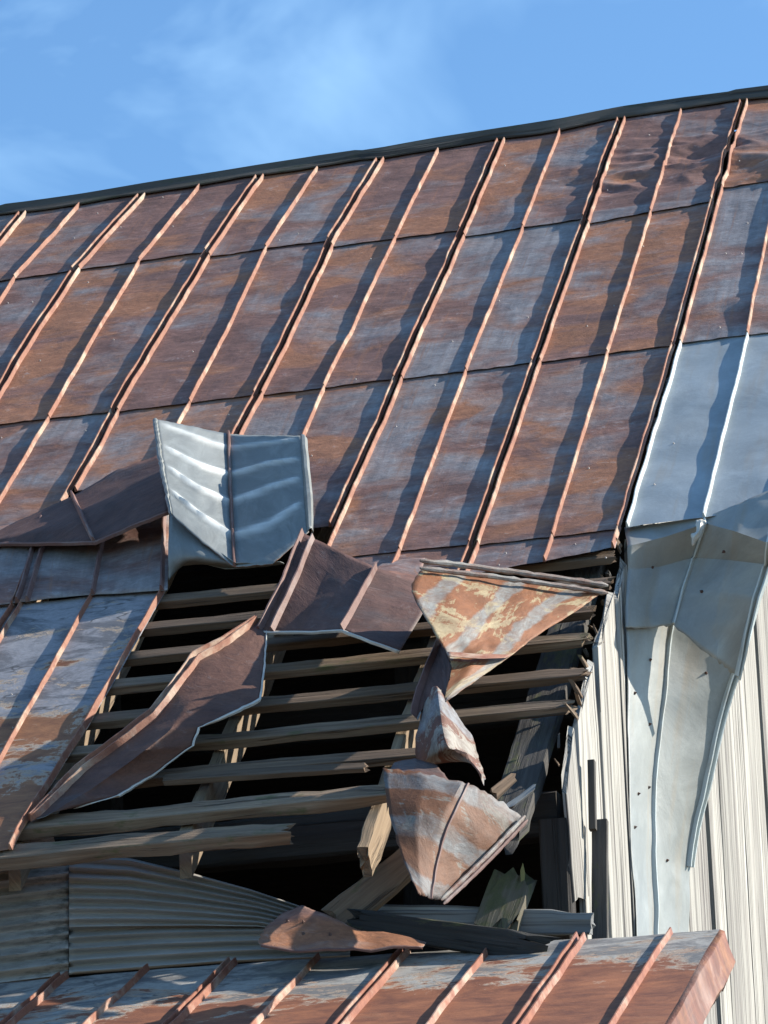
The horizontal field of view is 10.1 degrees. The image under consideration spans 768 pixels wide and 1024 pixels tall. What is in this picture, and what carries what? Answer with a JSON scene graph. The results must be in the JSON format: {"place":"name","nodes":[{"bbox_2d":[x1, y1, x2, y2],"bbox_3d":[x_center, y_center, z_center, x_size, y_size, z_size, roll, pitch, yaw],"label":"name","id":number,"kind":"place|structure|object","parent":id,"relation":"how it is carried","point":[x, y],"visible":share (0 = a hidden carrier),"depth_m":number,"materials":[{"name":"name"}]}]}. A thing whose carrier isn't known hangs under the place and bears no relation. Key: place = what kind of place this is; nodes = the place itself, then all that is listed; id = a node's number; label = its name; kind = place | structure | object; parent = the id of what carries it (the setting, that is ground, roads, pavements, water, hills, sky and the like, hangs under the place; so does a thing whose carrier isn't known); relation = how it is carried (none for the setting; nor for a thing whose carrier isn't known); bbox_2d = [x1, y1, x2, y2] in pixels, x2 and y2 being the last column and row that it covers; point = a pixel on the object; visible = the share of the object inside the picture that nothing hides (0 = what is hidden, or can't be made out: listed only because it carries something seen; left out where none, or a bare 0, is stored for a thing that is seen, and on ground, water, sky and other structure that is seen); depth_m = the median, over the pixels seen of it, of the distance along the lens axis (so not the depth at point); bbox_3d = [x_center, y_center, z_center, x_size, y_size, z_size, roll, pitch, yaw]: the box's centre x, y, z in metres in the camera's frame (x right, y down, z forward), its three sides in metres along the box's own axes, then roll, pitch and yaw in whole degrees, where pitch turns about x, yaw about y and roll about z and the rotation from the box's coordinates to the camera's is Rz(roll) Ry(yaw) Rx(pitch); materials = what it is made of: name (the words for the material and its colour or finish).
{"place":"outdoors","nodes":[
{"label":"outdoors","id":0,"kind":"place"},
{"bbox_2d":[0,0,767,204],"label":"sky","id":1,"kind":"structure","parent":0,"point":[96,95],"materials":[{"name":"blue"}]},
{"label":"ground","id":2,"kind":"structure","parent":0,"visible":0},
{"bbox_2d":[0,927,735,1023],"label":"lean to","id":3,"kind":"object","parent":2,"relation":"on","point":[669,977],"visible":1,"depth_m":14.11,"materials":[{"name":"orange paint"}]},
{"bbox_2d":[258,905,425,952],"bbox_3d":[-0.141,1.395,14.521,0.561,0.211,0.197,-6,-16,13],"label":"fallen roof sheet","id":4,"kind":"object","parent":3,"relation":"on","point":[301,929],"visible":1,"depth_m":14.52,"materials":[{"name":"orange metal"}]},
{"bbox_2d":[347,909,559,954],"bbox_3d":[0.201,1.416,14.528,0.865,0.279,0.061,-11,-18,29],"label":"fallen plank","id":5,"kind":"object","parent":3,"relation":"on","point":[456,936],"visible":0.92,"depth_m":14.48,"materials":[{"name":"grey wood"}]},
{"bbox_2d":[321,848,410,926],"bbox_3d":[-0.037,1.283,14.759,0.365,0.309,0.055,-1,-16,-2],"label":"leaning plank","id":6,"kind":"object","parent":5,"relation":"on","point":[387,881],"visible":0.71,"depth_m":14.74,"materials":[{"name":"brown wood"}]},
{"bbox_2d":[0,85,767,1023],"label":"barn","id":7,"kind":"structure","parent":2,"relation":"on","point":[538,347],"depth_m":18.10,"materials":[{"name":"metal"}]},
{"bbox_2d":[0,515,168,604],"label":"loose roof sheet","id":8,"kind":"object","parent":7,"relation":"on","point":[134,560],"visible":0.76,"depth_m":17.04,"materials":[{"name":"grey metal"}]},
{"bbox_2d":[0,456,168,545],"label":"lifted roof sheet","id":9,"kind":"object","parent":7,"relation":"on","point":[117,502],"visible":0.97,"depth_m":17.35,"materials":[{"name":"orange metal"}]},
{"bbox_2d":[28,615,266,820],"bbox_3d":[-0.721,0.685,15.402,1.103,0.906,0.450,12,-21,-41],"label":"twisted roof strip","id":10,"kind":"object","parent":7,"relation":"on","point":[217,679],"visible":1,"depth_m":15.30,"materials":[{"name":"orange metal"}]},
{"bbox_2d":[168,513,283,579],"bbox_3d":[-0.640,0.094,16.753,0.524,0.322,0.152,-10,-18,27],"label":"crumpled flashing","id":11,"kind":"object","parent":7,"relation":"attached to","point":[186,547],"visible":1,"depth_m":16.75,"materials":[{"name":"metal"}]},
{"bbox_2d":[153,418,312,567],"bbox_3d":[-0.575,-0.076,17.090,0.857,0.817,0.655,-17,-21,42],"label":"bent roof sheet","id":12,"kind":"object","parent":7,"relation":"on","point":[237,498],"visible":1,"depth_m":17.10,"materials":[{"name":"metal"}]},
{"bbox_2d":[257,528,422,653],"bbox_3d":[-0.158,0.280,16.006,0.914,0.745,0.574,-16,-21,39],"label":"creased roof sheet","id":13,"kind":"object","parent":7,"relation":"on","point":[321,587],"visible":0.97,"depth_m":15.98,"materials":[{"name":"orange metal"}]},
{"bbox_2d":[377,558,424,579],"bbox_3d":[0.056,0.229,16.323,0.201,0.202,0.371,-2,-16,1],"label":"bent flashing","id":14,"kind":"object","parent":7,"relation":"attached to","point":[409,568],"visible":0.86,"depth_m":16.36,"materials":[{"name":"grey metal"}]},
{"bbox_2d":[415,686,485,785],"bbox_3d":[0.219,0.767,14.783,0.210,0.428,0.429,0,-16,-7],"label":"curled roof sheet","id":15,"kind":"object","parent":7,"relation":"attached to","point":[443,734],"visible":1,"depth_m":14.72,"materials":[{"name":"orange metal"}]},
{"bbox_2d":[391,758,447,779],"bbox_3d":[0.128,0.871,14.548,0.220,0.152,0.335,-4,-16,6],"label":"torn strip","id":16,"kind":"object","parent":15,"relation":"hanging from","point":[415,765],"visible":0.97,"depth_m":14.58,"materials":[{"name":"grey metal"}]},
{"bbox_2d":[383,768,527,904],"bbox_3d":[0.184,1.082,14.316,0.304,0.508,0.560,-16,-21,40],"label":"hanging roof sheet","id":17,"kind":"object","parent":16,"relation":"hanging from","point":[452,836],"visible":1,"depth_m":14.24,"materials":[{"name":"brown metal"}]},
{"bbox_2d":[490,773,516,799],"bbox_3d":[0.405,0.936,14.689,0.125,0.106,0.043,11,-20,-38],"label":"split stick","id":18,"kind":"object","parent":7,"relation":"on","point":[499,789],"visible":0.98,"depth_m":14.67,"materials":[{"name":"brown wood"}]},
{"bbox_2d":[474,864,536,930],"bbox_3d":[0.417,1.347,14.733,0.160,0.310,0.239,-13,-19,33],"label":"mossy plank","id":19,"kind":"object","parent":7,"relation":"on","point":[506,899],"visible":0.86,"depth_m":14.72,"materials":[{"name":"green wood"}]},
{"bbox_2d":[411,559,607,701],"bbox_3d":[0.369,0.470,15.494,0.416,0.675,1.060,-14,-20,36],"label":"torn roof sheet","id":20,"kind":"object","parent":7,"relation":"on","point":[481,624],"visible":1,"depth_m":15.48,"materials":[{"name":"brown metal"}]},
{"bbox_2d":[410,638,450,719],"bbox_3d":[0.198,0.584,15.196,0.136,0.384,0.401,-6,-16,13],"label":"torn strip","id":21,"kind":"object","parent":20,"relation":"hanging from","point":[436,671],"visible":0.98,"depth_m":15.13,"materials":[{"name":"orange metal"}]},
{"bbox_2d":[506,784,535,808],"bbox_3d":[0.460,0.960,14.613,0.115,0.087,0.027,3,-16,-17],"label":"split stick","id":22,"kind":"object","parent":7,"relation":"on","point":[513,803],"visible":0.93,"depth_m":14.60,"materials":[{"name":"grey wood"}]},
{"bbox_2d":[626,624,738,935],"bbox_3d":[1.062,1.026,16.213,0.678,1.386,0.283,11,-21,-39],"label":"hanging zinc sheet","id":23,"kind":"object","parent":7,"relation":"hanging from","point":[681,687],"visible":0.9,"depth_m":16.27,"materials":[{"name":"metal"}]},
{"bbox_2d":[624,491,767,680],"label":"drooping zinc sheet","id":24,"kind":"object","parent":7,"relation":"attached to","point":[700,583],"visible":1,"depth_m":16.31,"materials":[{"name":"metal"}]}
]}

